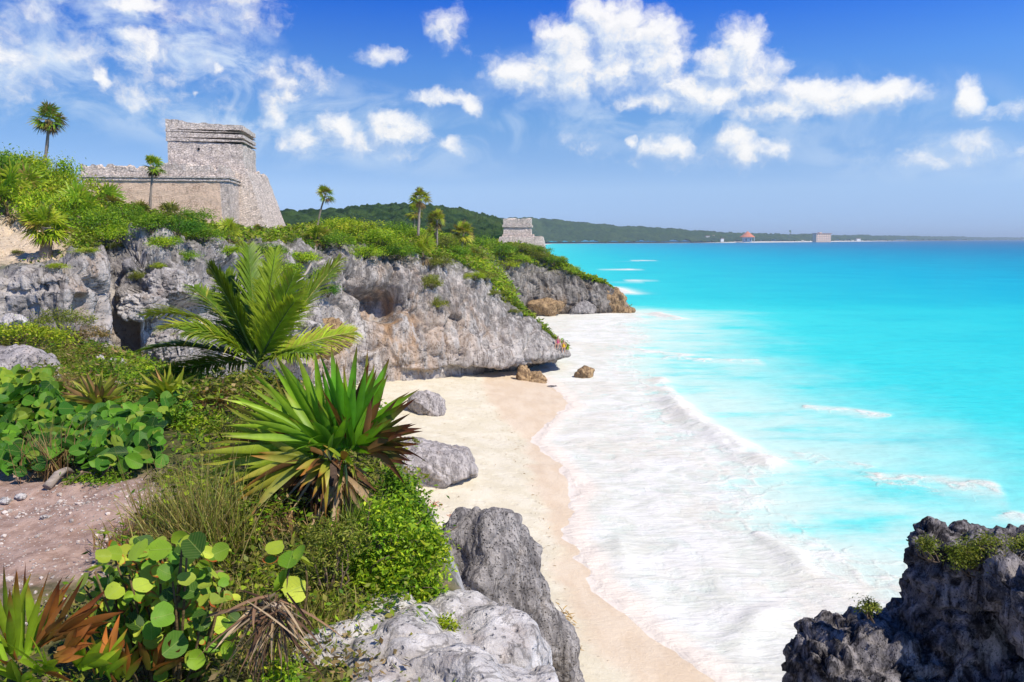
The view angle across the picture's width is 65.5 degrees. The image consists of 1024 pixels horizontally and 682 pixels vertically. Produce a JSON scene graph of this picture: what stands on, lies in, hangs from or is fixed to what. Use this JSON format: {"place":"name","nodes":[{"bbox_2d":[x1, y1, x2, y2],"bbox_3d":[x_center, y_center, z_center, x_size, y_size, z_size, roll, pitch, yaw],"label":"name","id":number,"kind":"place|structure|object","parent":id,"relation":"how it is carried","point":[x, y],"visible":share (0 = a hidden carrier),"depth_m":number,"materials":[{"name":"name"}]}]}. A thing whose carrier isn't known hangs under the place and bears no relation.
{"place":"outdoors","nodes":[
{"label":"outdoors","id":0,"kind":"place"},
{"bbox_2d":[0,331,464,681],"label":"ground","id":1,"kind":"structure","parent":0,"point":[66,550],"depth_m":7.26,"materials":[{"name":"soil"}]},
{"bbox_2d":[0,344,46,369],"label":"boulder","id":2,"kind":"object","parent":1,"relation":"on","point":[8,354],"visible":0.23,"depth_m":17.45,"materials":[{"name":"stone"}]},
{"bbox_2d":[0,364,62,394],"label":"creeper","id":3,"kind":"object","parent":1,"relation":"on","point":[13,376],"visible":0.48,"depth_m":13.43,"materials":[{"name":"green plant"}]},
{"bbox_2d":[9,353,59,370],"bbox_3d":[-10.439,0.809,17.413,0.964,1.121,0.937,5,9,32],"label":"boulder","id":4,"kind":"object","parent":1,"relation":"on","point":[23,359],"visible":0.21,"depth_m":17.23,"materials":[{"name":"stone"}]},
{"bbox_2d":[0,380,74,476],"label":"creeper","id":5,"kind":"object","parent":1,"relation":"on","point":[29,405],"visible":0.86,"depth_m":9.78,"materials":[{"name":"green plant"}]},
{"bbox_2d":[0,313,84,349],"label":"shrub","id":6,"kind":"object","parent":1,"relation":"on","point":[58,333],"visible":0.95,"depth_m":22.05,"materials":[{"name":"green plant"}]},
{"bbox_2d":[3,405,98,482],"bbox_3d":[-5.042,1.113,8.693,1.035,0.822,1.202,-3,8,-24],"label":"grass tuft","id":7,"kind":"object","parent":1,"relation":"on","point":[54,466],"visible":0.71,"depth_m":8.71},
{"bbox_2d":[42,467,75,489],"bbox_3d":[-4.827,1.445,8.545,0.113,0.181,0.606,0,7,0],"label":"bare root","id":8,"kind":"object","parent":1,"relation":"on","point":[51,482],"visible":0.93,"depth_m":8.37,"materials":[{"name":"brown plant"}]},
{"bbox_2d":[28,303,98,346],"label":"shrub","id":9,"kind":"object","parent":1,"relation":"on","point":[67,319],"visible":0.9,"depth_m":24.03,"materials":[{"name":"green plant"}]},
{"bbox_2d":[42,343,84,366],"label":"shrub","id":10,"kind":"object","parent":1,"relation":"on","point":[62,354],"visible":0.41,"depth_m":19.20,"materials":[{"name":"green plant"}]},
{"bbox_2d":[0,562,131,681],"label":"spiky plant","id":11,"kind":"object","parent":1,"relation":"on","point":[103,654],"visible":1,"depth_m":4.49,"materials":[{"name":"green plant"}]},
{"bbox_2d":[42,401,110,465],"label":"creeper","id":12,"kind":"object","parent":1,"relation":"on","point":[90,409],"visible":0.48,"depth_m":9.56,"materials":[{"name":"green plant"}]},
{"bbox_2d":[0,479,161,632],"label":"gravel","id":13,"kind":"structure","parent":1,"relation":"on","point":[11,578],"depth_m":7.49,"materials":[{"name":"gravel"}]},
{"bbox_2d":[68,323,111,347],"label":"shrub","id":14,"kind":"object","parent":1,"relation":"on","point":[101,333],"visible":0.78,"depth_m":25.13,"materials":[{"name":"green plant"}]},
{"bbox_2d":[60,368,128,407],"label":"spiky plant","id":15,"kind":"object","parent":1,"relation":"on","point":[86,394],"visible":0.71,"depth_m":11.08,"materials":[{"name":"green plant"}]},
{"bbox_2d":[63,357,140,383],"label":"shrub","id":16,"kind":"object","parent":1,"relation":"on","point":[105,374],"visible":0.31,"depth_m":17.15,"materials":[{"name":"green plant"}]},
{"bbox_2d":[60,462,146,486],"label":"shrub","id":17,"kind":"object","parent":1,"relation":"on","point":[93,474],"visible":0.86,"depth_m":8.40,"materials":[{"name":"green plant"}]},
{"bbox_2d":[69,401,168,473],"bbox_3d":[-4.728,1.101,9.641,1.132,0.428,2.918,-4,8,-27],"label":"creeper","id":18,"kind":"object","parent":1,"relation":"on","point":[134,436],"visible":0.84,"depth_m":8.90,"materials":[{"name":"green plant"}]},
{"bbox_2d":[84,513,160,551],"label":"grass tuft","id":19,"kind":"object","parent":1,"relation":"on","point":[125,532],"visible":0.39,"depth_m":6.82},
{"bbox_2d":[87,633,184,681],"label":"spiky plant","id":20,"kind":"object","parent":1,"relation":"on","point":[127,669],"visible":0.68,"depth_m":4.74,"materials":[{"name":"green plant"}]},
{"bbox_2d":[98,386,192,425],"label":"creeper","id":21,"kind":"object","parent":1,"relation":"on","point":[167,402],"visible":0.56,"depth_m":10.64,"materials":[{"name":"green plant"}]},
{"bbox_2d":[113,479,185,531],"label":"grass tuft","id":22,"kind":"object","parent":1,"relation":"on","point":[144,510],"visible":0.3,"depth_m":7.18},
{"bbox_2d":[75,531,240,681],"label":"sea grape","id":23,"kind":"object","parent":1,"relation":"on","point":[165,596],"visible":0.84,"depth_m":4.82,"materials":[{"name":"green plant"}]},
{"bbox_2d":[130,362,202,399],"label":"spiky plant","id":24,"kind":"object","parent":1,"relation":"on","point":[158,387],"visible":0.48,"depth_m":11.56,"materials":[{"name":"green plant"}]},
{"bbox_2d":[126,395,213,427],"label":"shrub","id":25,"kind":"object","parent":1,"relation":"on","point":[179,415],"visible":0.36,"depth_m":10.32,"materials":[{"name":"green plant"}]},
{"bbox_2d":[143,464,202,490],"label":"shrub","id":26,"kind":"object","parent":1,"relation":"on","point":[170,474],"visible":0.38,"depth_m":8.23,"materials":[{"name":"green plant"}]},
{"bbox_2d":[144,328,202,366],"bbox_3d":[-12.471,0.329,29.265,2.087,1.589,1.561,3,8,21],"label":"fallen rock","id":27,"kind":"object","parent":1,"relation":"on","point":[166,335],"visible":0.5,"depth_m":28.74,"materials":[{"name":"stone"}]},
{"bbox_2d":[82,424,282,577],"bbox_3d":[-2.653,1.260,6.605,1.660,1.181,1.765,0,7,0],"label":"grass tuft","id":28,"kind":"object","parent":1,"relation":"on","point":[203,513],"visible":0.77,"depth_m":6.56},
{"bbox_2d":[168,412,221,432],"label":"shrub","id":29,"kind":"object","parent":1,"relation":"on","point":[196,419],"visible":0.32,"depth_m":10.16,"materials":[{"name":"green plant"}]},
{"bbox_2d":[194,382,233,408],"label":"shrub","id":30,"kind":"object","parent":1,"relation":"on","point":[214,404],"visible":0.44,"depth_m":11.12,"materials":[{"name":"green plant"}]},
{"bbox_2d":[183,407,257,444],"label":"shrub","id":31,"kind":"object","parent":1,"relation":"on","point":[220,430],"visible":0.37,"depth_m":9.59,"materials":[{"name":"green plant"}]},
{"bbox_2d":[0,324,455,681],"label":"ground cover","id":32,"kind":"object","parent":1,"relation":"on","point":[117,354],"visible":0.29,"depth_m":6.93,"materials":[{"name":"green plant"}]},
{"bbox_2d":[0,313,27,328],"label":"stone","id":33,"kind":"object","parent":32,"relation":"on","point":[7,318],"visible":0.74,"depth_m":22.95,"materials":[{"name":"white stone"}]},
{"bbox_2d":[200,562,281,639],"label":"grass tuft","id":34,"kind":"object","parent":1,"relation":"on","point":[228,604],"visible":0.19,"depth_m":5.92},
{"bbox_2d":[131,240,363,378],"bbox_3d":[-4.357,-0.311,12.988,3.737,2.686,2.192,0,7,0],"label":"coconut palm","id":35,"kind":"object","parent":1,"relation":"on","point":[261,315],"visible":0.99,"depth_m":12.94,"materials":[{"name":"green plant"}]},
{"bbox_2d":[223,630,300,680],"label":"grass tuft","id":36,"kind":"object","parent":1,"relation":"on","point":[263,669],"visible":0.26,"depth_m":5.35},
{"bbox_2d":[184,587,348,681],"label":"dry frond","id":37,"kind":"object","parent":1,"relation":"on","point":[264,610],"visible":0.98,"depth_m":4.70,"materials":[{"name":"brown plant"}]},
{"bbox_2d":[226,500,313,547],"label":"grass tuft","id":38,"kind":"object","parent":1,"relation":"on","point":[281,522],"visible":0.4,"depth_m":7.08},
{"bbox_2d":[260,652,309,681],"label":"shrub","id":39,"kind":"object","parent":1,"relation":"on","point":[290,677],"visible":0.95,"depth_m":4.76,"materials":[{"name":"green plant"}]},
{"bbox_2d":[263,540,313,647],"bbox_3d":[-1.585,1.822,5.674,0.358,0.779,0.179,0,7,0],"label":"sea grape","id":40,"kind":"object","parent":1,"relation":"on","point":[293,586],"visible":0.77,"depth_m":5.65,"materials":[{"name":"green plant"}]},
{"bbox_2d":[192,346,424,533],"bbox_3d":[-1.976,1.225,7.670,2.069,2.439,1.927,-5,9,-34],"label":"spiky plant","id":41,"kind":"object","parent":1,"relation":"on","point":[301,427],"visible":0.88,"depth_m":7.38,"materials":[{"name":"green plant"}]},
{"bbox_2d":[270,574,366,641],"bbox_3d":[-1.476,1.970,6.017,0.802,0.327,0.753,0,7,0],"label":"grass tuft","id":42,"kind":"object","parent":1,"relation":"on","point":[322,606],"visible":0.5,"depth_m":6.00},
{"bbox_2d":[279,502,379,608],"bbox_3d":[-1.411,1.711,6.274,0.773,0.877,0.512,0,7,0],"label":"shrub","id":43,"kind":"object","parent":1,"relation":"on","point":[338,537],"visible":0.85,"depth_m":6.23,"materials":[{"name":"green plant"}]},
{"bbox_2d":[327,478,420,543],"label":"shrub","id":44,"kind":"object","parent":1,"relation":"on","point":[356,513],"visible":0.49,"depth_m":7.21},
{"bbox_2d":[319,474,460,604],"bbox_3d":[-1.144,1.829,6.610,1.446,1.461,0.829,-1,7,-10],"label":"shrub","id":45,"kind":"object","parent":1,"relation":"on","point":[429,554],"visible":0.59,"depth_m":6.50,"materials":[{"name":"green plant"}]},
{"bbox_2d":[367,464,458,583],"bbox_3d":[-0.953,2.087,7.616,0.892,1.952,0.603,0,7,0],"label":"shrub","id":46,"kind":"object","parent":1,"relation":"on","point":[391,477],"visible":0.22,"depth_m":7.49,"materials":[{"name":"green plant"}]},
{"bbox_2d":[290,589,558,681],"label":"ledge rock","id":47,"kind":"object","parent":1,"relation":"on","point":[496,642],"visible":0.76,"depth_m":5.71,"materials":[{"name":"white stone"}]},
{"bbox_2d":[436,611,467,632],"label":"shrub","id":48,"kind":"object","parent":47,"relation":"on","point":[446,623],"visible":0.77,"depth_m":6.06,"materials":[{"name":"green plant"}]},
{"bbox_2d":[0,185,570,389],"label":"cliff","id":49,"kind":"structure","parent":0,"point":[385,306],"depth_m":58.05,"materials":[{"name":"stone"}]},
{"bbox_2d":[0,158,36,226],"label":"fan palm","id":50,"kind":"object","parent":49,"relation":"on","point":[8,176],"visible":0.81,"depth_m":38.19,"materials":[{"name":"green plant"}]},
{"bbox_2d":[0,142,44,178],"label":"shrub","id":51,"kind":"object","parent":49,"relation":"on","point":[14,158],"visible":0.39,"depth_m":40.78,"materials":[{"name":"green plant"}]},
{"bbox_2d":[2,147,54,177],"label":"shrub","id":52,"kind":"object","parent":49,"relation":"on","point":[40,158],"visible":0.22,"depth_m":44.29,"materials":[{"name":"green plant"}]},
{"bbox_2d":[8,161,56,203],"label":"fan palm","id":53,"kind":"object","parent":49,"relation":"on","point":[33,177],"visible":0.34,"depth_m":40.13,"materials":[{"name":"green plant"}]},
{"bbox_2d":[16,201,76,258],"bbox_3d":[-19.390,-4.610,33.136,2.411,2.490,2.406,0,7,0],"label":"palm tree","id":54,"kind":"object","parent":49,"relation":"on","point":[34,224],"visible":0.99,"depth_m":32.84,"materials":[{"name":"green plant"}]},
{"bbox_2d":[25,100,69,161],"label":"palm tree","id":55,"kind":"object","parent":49,"relation":"on","point":[48,125],"visible":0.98,"depth_m":58.24,"materials":[{"name":"green plant"}]},
{"bbox_2d":[1,180,95,226],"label":"shrub","id":56,"kind":"object","parent":49,"relation":"on","point":[46,199],"visible":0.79,"depth_m":37.93,"materials":[{"name":"green plant"}]},
{"bbox_2d":[22,154,87,188],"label":"shrub","id":57,"kind":"object","parent":49,"relation":"on","point":[63,169],"visible":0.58,"depth_m":43.01,"materials":[{"name":"green plant"}]},
{"bbox_2d":[31,168,112,209],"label":"shrub","id":58,"kind":"object","parent":49,"relation":"on","point":[94,188],"visible":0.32,"depth_m":42.09,"materials":[{"name":"green plant"}]},
{"bbox_2d":[53,178,104,227],"bbox_3d":[-21.720,-6.269,39.825,3.107,3.762,2.366,-9,12,-50],"label":"fan palm","id":59,"kind":"object","parent":49,"relation":"on","point":[86,198],"visible":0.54,"depth_m":39.61,"materials":[{"name":"green plant"}]},
{"bbox_2d":[63,201,128,236],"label":"shrub","id":60,"kind":"object","parent":49,"relation":"on","point":[98,219],"visible":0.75,"depth_m":34.25,"materials":[{"name":"green plant"}]},
{"bbox_2d":[90,180,128,212],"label":"fan palm","id":61,"kind":"object","parent":49,"relation":"on","point":[111,194],"visible":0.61,"depth_m":48.65,"materials":[{"name":"green plant"}]},
{"bbox_2d":[91,216,137,246],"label":"shrub","id":62,"kind":"object","parent":49,"relation":"on","point":[113,232],"visible":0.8,"depth_m":33.01,"materials":[{"name":"green plant"}]},
{"bbox_2d":[102,200,149,222],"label":"shrub","id":63,"kind":"object","parent":49,"relation":"on","point":[132,211],"visible":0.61,"depth_m":45.25,"materials":[{"name":"green plant"}]},
{"bbox_2d":[116,291,168,323],"bbox_3d":[-14.174,-1.278,30.597,1.886,1.242,1.619,-3,8,-20],"label":"fallen rock","id":64,"kind":"object","parent":49,"relation":"on","point":[128,306],"visible":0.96,"depth_m":30.01,"materials":[{"name":"stone"}]},
{"bbox_2d":[121,210,176,234],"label":"shrub","id":65,"kind":"object","parent":49,"relation":"on","point":[142,222],"visible":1,"depth_m":33.27,"materials":[{"name":"green plant"}]},
{"bbox_2d":[143,155,166,209],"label":"palm tree","id":66,"kind":"object","parent":49,"relation":"on","point":[154,170],"visible":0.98,"depth_m":58.92,"materials":[{"name":"green plant"}]},
{"bbox_2d":[143,235,185,248],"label":"shrub","id":67,"kind":"object","parent":49,"relation":"on","point":[165,239],"visible":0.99,"depth_m":33.06,"materials":[{"name":"green plant"}]},
{"bbox_2d":[140,267,194,301],"bbox_3d":[-13.598,-2.239,31.506,1.884,1.397,1.933,4,8,29],"label":"fallen rock","id":68,"kind":"object","parent":49,"relation":"on","point":[167,282],"visible":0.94,"depth_m":31.01,"materials":[{"name":"stone"}]},
{"bbox_2d":[157,200,189,218],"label":"fan palm","id":69,"kind":"object","parent":49,"relation":"on","point":[168,206],"visible":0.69,"depth_m":50.86,"materials":[{"name":"green plant"}]},
{"bbox_2d":[151,208,205,237],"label":"shrub","id":70,"kind":"object","parent":49,"relation":"on","point":[189,226],"visible":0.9,"depth_m":34.21,"materials":[{"name":"green plant"}]},
{"bbox_2d":[77,119,285,228],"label":"stone temple","id":71,"kind":"structure","parent":49,"relation":"on","point":[211,166],"depth_m":78.00,"materials":[{"name":"grey stone"}]},
{"bbox_2d":[177,204,219,221],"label":"shrub","id":72,"kind":"object","parent":49,"relation":"on","point":[202,215],"visible":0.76,"depth_m":62.08,"materials":[{"name":"green plant"}]},
{"bbox_2d":[180,222,229,242],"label":"shrub","id":73,"kind":"object","parent":49,"relation":"on","point":[209,231],"visible":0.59,"depth_m":38.07,"materials":[{"name":"green plant"}]},
{"bbox_2d":[216,216,241,246],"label":"fan palm","id":74,"kind":"object","parent":49,"relation":"on","point":[227,223],"visible":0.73,"depth_m":43.25,"materials":[{"name":"green plant"}]},
{"bbox_2d":[267,300,324,358],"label":"fallen rock","id":75,"kind":"object","parent":49,"relation":"on","point":[315,320],"visible":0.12,"depth_m":41.20,"materials":[{"name":"stone"}]},
{"bbox_2d":[290,250,323,263],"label":"shrub","id":76,"kind":"object","parent":49,"relation":"on","point":[304,256],"visible":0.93,"depth_m":50.63,"materials":[{"name":"green plant"}]},
{"bbox_2d":[302,224,331,246],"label":"fan palm","id":77,"kind":"object","parent":49,"relation":"on","point":[316,230],"visible":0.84,"depth_m":58.15,"materials":[{"name":"green plant"}]},
{"bbox_2d":[4,177,631,349],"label":"scrub cover","id":78,"kind":"object","parent":49,"relation":"on","point":[81,238],"visible":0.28,"depth_m":70.16,"materials":[{"name":"green plant"}]},
{"bbox_2d":[316,184,335,224],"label":"palm tree","id":79,"kind":"object","parent":49,"relation":"on","point":[321,189],"visible":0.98,"depth_m":84.36,"materials":[{"name":"green plant"}]},
{"bbox_2d":[317,317,352,359],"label":"fallen rock","id":80,"kind":"object","parent":49,"relation":"on","point":[336,323],"visible":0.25,"depth_m":47.88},
{"bbox_2d":[321,229,358,248],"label":"shrub","id":81,"kind":"object","parent":49,"relation":"on","point":[338,239],"visible":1,"depth_m":57.35,"materials":[{"name":"green plant"}]},
{"bbox_2d":[328,217,392,235],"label":"shrub","id":82,"kind":"object","parent":49,"relation":"on","point":[347,226],"visible":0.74,"depth_m":72.85,"materials":[{"name":"green plant"}]},
{"bbox_2d":[348,242,393,262],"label":"shrub","id":83,"kind":"object","parent":49,"relation":"on","point":[370,251],"visible":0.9,"depth_m":59.83,"materials":[{"name":"green plant"}]},
{"bbox_2d":[354,223,411,248],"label":"shrub","id":84,"kind":"object","parent":49,"relation":"on","point":[381,237],"visible":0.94,"depth_m":63.35,"materials":[{"name":"green plant"}]},
{"bbox_2d":[377,243,424,259],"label":"shrub","id":85,"kind":"object","parent":49,"relation":"on","point":[401,252],"visible":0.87,"depth_m":62.31,"materials":[{"name":"green plant"}]},
{"bbox_2d":[382,217,421,236],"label":"shrub","id":86,"kind":"object","parent":49,"relation":"on","point":[400,229],"visible":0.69,"depth_m":78.75,"materials":[{"name":"green plant"}]},
{"bbox_2d":[408,187,432,235],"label":"palm tree","id":87,"kind":"object","parent":49,"relation":"on","point":[424,197],"visible":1,"depth_m":59.19,"materials":[{"name":"green plant"}]},
{"bbox_2d":[409,231,437,267],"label":"fan palm","id":88,"kind":"object","parent":49,"relation":"on","point":[426,241],"visible":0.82,"depth_m":64.41,"materials":[{"name":"green plant"}]},
{"bbox_2d":[425,208,445,248],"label":"palm tree","id":89,"kind":"object","parent":49,"relation":"on","point":[439,214],"visible":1,"depth_m":71.09,"materials":[{"name":"green plant"}]},
{"bbox_2d":[450,220,474,248],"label":"palm tree","id":90,"kind":"object","parent":49,"relation":"on","point":[463,227],"visible":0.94,"depth_m":75.36,"materials":[{"name":"green plant"}]},
{"bbox_2d":[280,202,503,239],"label":"hill","id":91,"kind":"structure","parent":0,"point":[487,225],"depth_m":356.24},
{"bbox_2d":[0,0,1023,237],"label":"sky","id":92,"kind":"structure","parent":0,"point":[836,117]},
{"bbox_2d":[356,369,714,681],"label":"beach","id":93,"kind":"structure","parent":0,"point":[618,646],"depth_m":37.03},
{"bbox_2d":[407,390,445,416],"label":"boulder","id":94,"kind":"object","parent":93,"relation":"on","point":[428,402],"visible":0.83,"depth_m":51.00,"materials":[{"name":"stone"}]},
{"bbox_2d":[401,436,477,488],"bbox_3d":[-4.079,6.184,37.665,5.316,2.903,3.356,11,3,-24],"label":"boulder","id":95,"kind":"object","parent":93,"relation":"on","point":[444,465],"visible":0.41,"depth_m":36.58,"materials":[{"name":"stone"}]},
{"bbox_2d":[442,506,584,681],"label":"boulder","id":96,"kind":"object","parent":93,"relation":"on","point":[497,557],"visible":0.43,"depth_m":19.40,"materials":[{"name":"grey stone"}]},
{"bbox_2d":[516,365,546,383],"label":"beach rock","id":97,"kind":"object","parent":93,"relation":"on","point":[524,373],"visible":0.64,"depth_m":66.53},
{"bbox_2d":[491,253,629,313],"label":"headland cliff","id":98,"kind":"structure","parent":0,"point":[533,282],"depth_m":128.39,"materials":[{"name":"stone"}]},
{"bbox_2d":[499,218,545,252],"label":"temple","id":99,"kind":"structure","parent":98,"relation":"on","point":[515,229],"depth_m":133.28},
{"bbox_2d":[545,240,959,243],"bbox_3d":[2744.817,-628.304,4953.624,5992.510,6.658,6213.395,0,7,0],"label":"beach","id":100,"kind":"structure","parent":0,"point":[761,241],"depth_m":2422.07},
{"bbox_2d":[501,217,1023,242],"bbox_3d":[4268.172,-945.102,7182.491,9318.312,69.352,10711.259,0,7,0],"label":"coast hill","id":101,"kind":"structure","parent":0,"point":[557,230],"depth_m":2193.06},
{"bbox_2d":[516,239,1023,681],"bbox_3d":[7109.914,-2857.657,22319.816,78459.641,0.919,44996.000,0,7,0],"label":"sea","id":102,"kind":"structure","parent":0,"point":[757,451],"depth_m":51.75,"materials":[{"name":"liquid"}]},
{"bbox_2d":[527,297,564,315],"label":"beach rock","id":103,"kind":"object","parent":102,"relation":"in","point":[546,306],"visible":0.91,"depth_m":124.05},
{"bbox_2d":[568,300,596,314],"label":"beach rock","id":104,"kind":"object","parent":102,"relation":"in","point":[584,307],"visible":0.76,"depth_m":127.35,"materials":[{"name":"grey stone"}]},
{"bbox_2d":[607,287,626,312],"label":"beach rock","id":105,"kind":"object","parent":102,"relation":"in","point":[617,298],"visible":0.77,"depth_m":129.15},
{"bbox_2d":[781,516,1023,681],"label":"rock outcrop","id":106,"kind":"object","parent":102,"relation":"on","point":[940,621],"visible":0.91,"depth_m":8.38,"materials":[{"name":"stone"}]},
{"bbox_2d":[850,593,881,623],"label":"shrub","id":107,"kind":"object","parent":106,"relation":"on","point":[868,607],"visible":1,"depth_m":8.44,"materials":[{"name":"green plant"}]},
{"bbox_2d":[908,533,945,562],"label":"shrub","id":108,"kind":"object","parent":106,"relation":"on","point":[928,542],"visible":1,"depth_m":8.06,"materials":[{"name":"green plant"}]},
{"bbox_2d":[939,528,1022,576],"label":"shrub","id":109,"kind":"object","parent":106,"relation":"on","point":[971,553],"visible":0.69,"depth_m":8.07,"materials":[{"name":"green plant"}]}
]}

